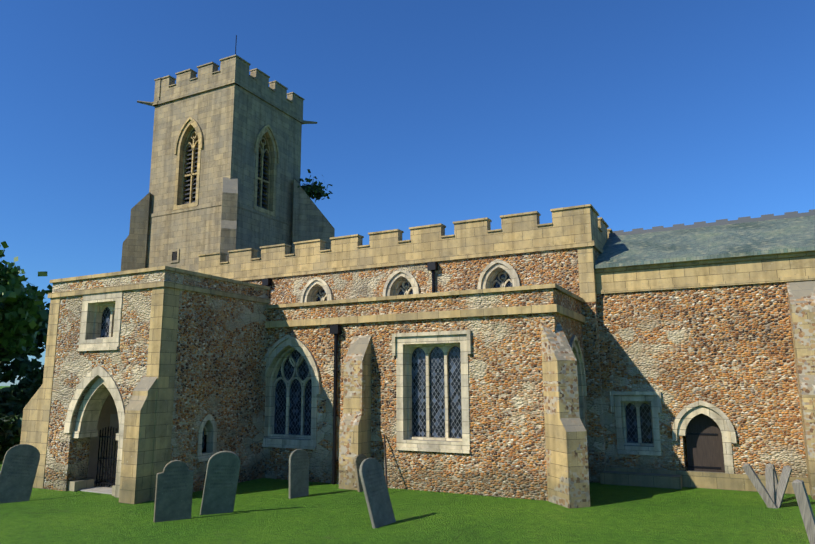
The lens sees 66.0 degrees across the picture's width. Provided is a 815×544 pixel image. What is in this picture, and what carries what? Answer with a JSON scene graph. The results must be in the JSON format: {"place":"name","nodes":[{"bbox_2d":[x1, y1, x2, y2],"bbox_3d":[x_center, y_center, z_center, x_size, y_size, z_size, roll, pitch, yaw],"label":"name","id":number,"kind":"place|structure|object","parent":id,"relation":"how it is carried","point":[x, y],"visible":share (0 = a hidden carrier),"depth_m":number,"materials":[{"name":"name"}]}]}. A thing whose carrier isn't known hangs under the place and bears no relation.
{"place":"outdoors","nodes":[
{"label":"outdoors","id":0,"kind":"place"},
{"bbox_2d":[0,241,51,360],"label":"tree","id":1,"kind":"object","parent":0,"point":[20,321],"depth_m":31.90,"materials":[{"name":"green plant"}]},
{"bbox_2d":[79,478,114,493],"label":"porch floor","id":2,"kind":"structure","parent":0,"point":[101,489],"depth_m":16.26,"materials":[{"name":"stone"}]},
{"bbox_2d":[110,414,118,427],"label":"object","id":3,"kind":"object","parent":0,"point":[114,421],"visible":0.5,"depth_m":18.36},
{"bbox_2d":[183,144,268,209],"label":"louvers","id":4,"kind":"object","parent":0,"point":[194,196],"visible":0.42,"depth_m":29.02,"materials":[{"name":"brown wood"}]},
{"bbox_2d":[121,54,334,271],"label":"church tower","id":5,"kind":"structure","parent":0,"point":[227,223],"depth_m":28.60,"materials":[{"name":"beige stone"}]},
{"bbox_2d":[87,35,720,486],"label":"church","id":6,"kind":"structure","parent":0,"point":[437,405],"depth_m":17.31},
{"bbox_2d":[0,386,814,543],"bbox_3d":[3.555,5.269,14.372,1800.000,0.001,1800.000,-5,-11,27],"label":"ground","id":7,"kind":"structure","parent":0,"point":[267,511],"depth_m":12.62,"materials":[{"name":"green plant"}]},
{"bbox_2d":[0,413,22,459],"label":"hedge","id":8,"kind":"object","parent":7,"relation":"on","point":[10,428],"depth_m":23.27,"materials":[{"name":"green plant"}]},
{"bbox_2d":[0,444,39,503],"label":"gravestone","id":9,"kind":"object","parent":7,"relation":"on","point":[19,467],"visible":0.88,"depth_m":14.89,"materials":[{"name":"grey stone"}]},
{"bbox_2d":[0,365,43,415],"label":"hedge","id":10,"kind":"object","parent":7,"relation":"on","point":[22,392],"depth_m":31.95,"materials":[{"name":"green plant"}]},
{"bbox_2d":[0,259,49,383],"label":"tree","id":11,"kind":"object","parent":7,"relation":"on","point":[26,366],"depth_m":43.09,"materials":[{"name":"green plant"}]},
{"bbox_2d":[43,270,183,490],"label":"porch wall","id":12,"kind":"structure","parent":7,"relation":"on","point":[124,366],"depth_m":16.46,"materials":[{"name":"brown stone"}]},
{"bbox_2d":[153,460,193,522],"bbox_3d":[-4.748,4.586,12.754,0.720,1.478,0.070,6,-10,-30],"label":"gravestone","id":13,"kind":"object","parent":7,"relation":"on","point":[174,490],"visible":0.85,"depth_m":12.74,"materials":[{"name":"grey stone"}]},
{"bbox_2d":[200,451,240,514],"bbox_3d":[-3.975,4.611,13.326,0.680,1.650,0.070,9,1,-24],"label":"gravestone","id":14,"kind":"object","parent":7,"relation":"on","point":[221,482],"visible":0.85,"depth_m":13.29,"materials":[{"name":"grey stone"}]},
{"bbox_2d":[173,274,268,491],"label":"porch wall","id":15,"kind":"structure","parent":7,"relation":"on","point":[221,380],"depth_m":17.24,"materials":[{"name":"stone"}]},
{"bbox_2d":[289,449,308,498],"bbox_3d":[-2.651,5.053,15.309,0.070,1.418,0.600,-13,-18,37],"label":"gravestone","id":16,"kind":"object","parent":7,"relation":"on","point":[298,472],"visible":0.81,"depth_m":15.30,"materials":[{"name":"grey stone"}]},
{"bbox_2d":[354,454,366,491],"bbox_3d":[-1.137,5.301,16.117,0.080,1.204,0.450,-24,-23,38],"label":"gravestone","id":17,"kind":"object","parent":7,"relation":"on","point":[359,459],"visible":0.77,"depth_m":16.04,"materials":[{"name":"grey stone"}]},
{"bbox_2d":[359,458,395,527],"bbox_3d":[-0.580,4.454,12.328,0.070,1.589,0.700,-26,-20,28],"label":"gravestone","id":18,"kind":"object","parent":7,"relation":"on","point":[377,496],"visible":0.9,"depth_m":12.30,"materials":[{"name":"grey stone"}]},
{"bbox_2d":[383,434,387,487],"bbox_3d":[-0.552,4.970,16.022,0.049,1.563,1.055,1,-10,-7],"label":"leaning pole","id":19,"kind":"object","parent":7,"relation":"on","point":[385,460],"visible":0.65,"depth_m":16.12,"materials":[{"name":"brown wood"}]},
{"bbox_2d":[64,259,736,497],"bbox_3d":[-0.775,2.537,17.014,16.920,6.540,8.000,-5,-11,27],"label":"window surround","id":20,"kind":"object","parent":7,"relation":"on","point":[277,356],"visible":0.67,"depth_m":16.77,"materials":[{"name":"beige stone"}]},
{"bbox_2d":[263,288,562,500],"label":"aisle wall","id":21,"kind":"structure","parent":7,"relation":"on","point":[506,457],"depth_m":15.86,"materials":[{"name":"brown stone"}]},
{"bbox_2d":[20,117,814,503],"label":"church ashlar","id":22,"kind":"object","parent":7,"relation":"on","point":[582,229],"visible":0.83,"depth_m":17.40,"materials":[{"name":"beige stone"}]},
{"bbox_2d":[149,84,301,221],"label":"tower wall","id":23,"kind":"structure","parent":22,"relation":"on","point":[232,120],"depth_m":28.78,"materials":[{"name":"beige stone"}]},
{"bbox_2d":[292,169,332,201],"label":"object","id":24,"kind":"object","parent":23,"relation":"attached to","point":[316,191],"depth_m":31.53,"materials":[{"name":"green plant"}]},
{"bbox_2d":[594,215,814,268],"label":"roof","id":25,"kind":"structure","parent":22,"relation":"on","point":[794,234],"depth_m":17.91,"materials":[{"name":"stone"}]},
{"bbox_2d":[609,209,814,236],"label":"roof ridge","id":26,"kind":"structure","parent":22,"relation":"on","point":[718,222],"depth_m":19.58,"materials":[{"name":"grey stone"}]},
{"bbox_2d":[243,248,605,482],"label":"nave wall","id":27,"kind":"structure","parent":7,"relation":"on","point":[559,267],"depth_m":19.06,"materials":[{"name":"brown stone"}]},
{"bbox_2d":[561,293,590,482],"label":"aisle wall","id":28,"kind":"structure","parent":7,"relation":"on","point":[571,327],"depth_m":17.09,"materials":[{"name":"brown stone"}]},
{"bbox_2d":[339,280,814,508],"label":"buttresses","id":29,"kind":"structure","parent":7,"relation":"on","point":[567,460],"depth_m":14.87,"materials":[{"name":"beige stone"}]},
{"bbox_2d":[597,282,807,477],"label":"chancel wall","id":30,"kind":"structure","parent":7,"relation":"on","point":[728,351],"depth_m":16.54,"materials":[{"name":"beige stone"}]},
{"bbox_2d":[686,413,724,472],"bbox_3d":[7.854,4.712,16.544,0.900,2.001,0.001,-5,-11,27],"label":"church door","id":31,"kind":"structure","parent":30,"relation":"in","point":[705,450],"depth_m":16.58,"materials":[{"name":"brown wood"}]},
{"bbox_2d":[742,463,777,508],"bbox_3d":[7.769,4.790,13.747,0.698,1.119,0.155,-5,-11,27],"label":"grave post","id":32,"kind":"object","parent":7,"relation":"on","point":[757,483],"visible":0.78,"depth_m":13.74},
{"bbox_2d":[765,467,774,502],"bbox_3d":[7.949,4.811,13.735,0.184,1.046,0.182,-10,-14,43],"label":"grave post","id":33,"kind":"object","parent":7,"relation":"on","point":[770,479],"visible":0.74,"depth_m":13.73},
{"bbox_2d":[766,463,782,501],"bbox_3d":[8.402,4.915,14.330,0.286,1.049,0.144,-10,-14,43],"label":"grave post","id":34,"kind":"object","parent":7,"relation":"on","point":[773,467],"visible":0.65,"depth_m":14.36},
{"bbox_2d":[775,466,791,507],"bbox_3d":[8.147,4.795,13.708,0.587,1.098,0.181,-2,-10,10],"label":"grave post","id":35,"kind":"object","parent":7,"relation":"on","point":[783,483],"visible":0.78,"depth_m":13.68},
{"bbox_2d":[792,479,814,543],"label":"grave post","id":36,"kind":"object","parent":7,"relation":"on","point":[804,504],"visible":1,"depth_m":10.06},
{"bbox_2d":[0,0,814,385],"label":"sky","id":37,"kind":"structure","parent":0,"point":[648,114],"materials":[{"name":"blue"}]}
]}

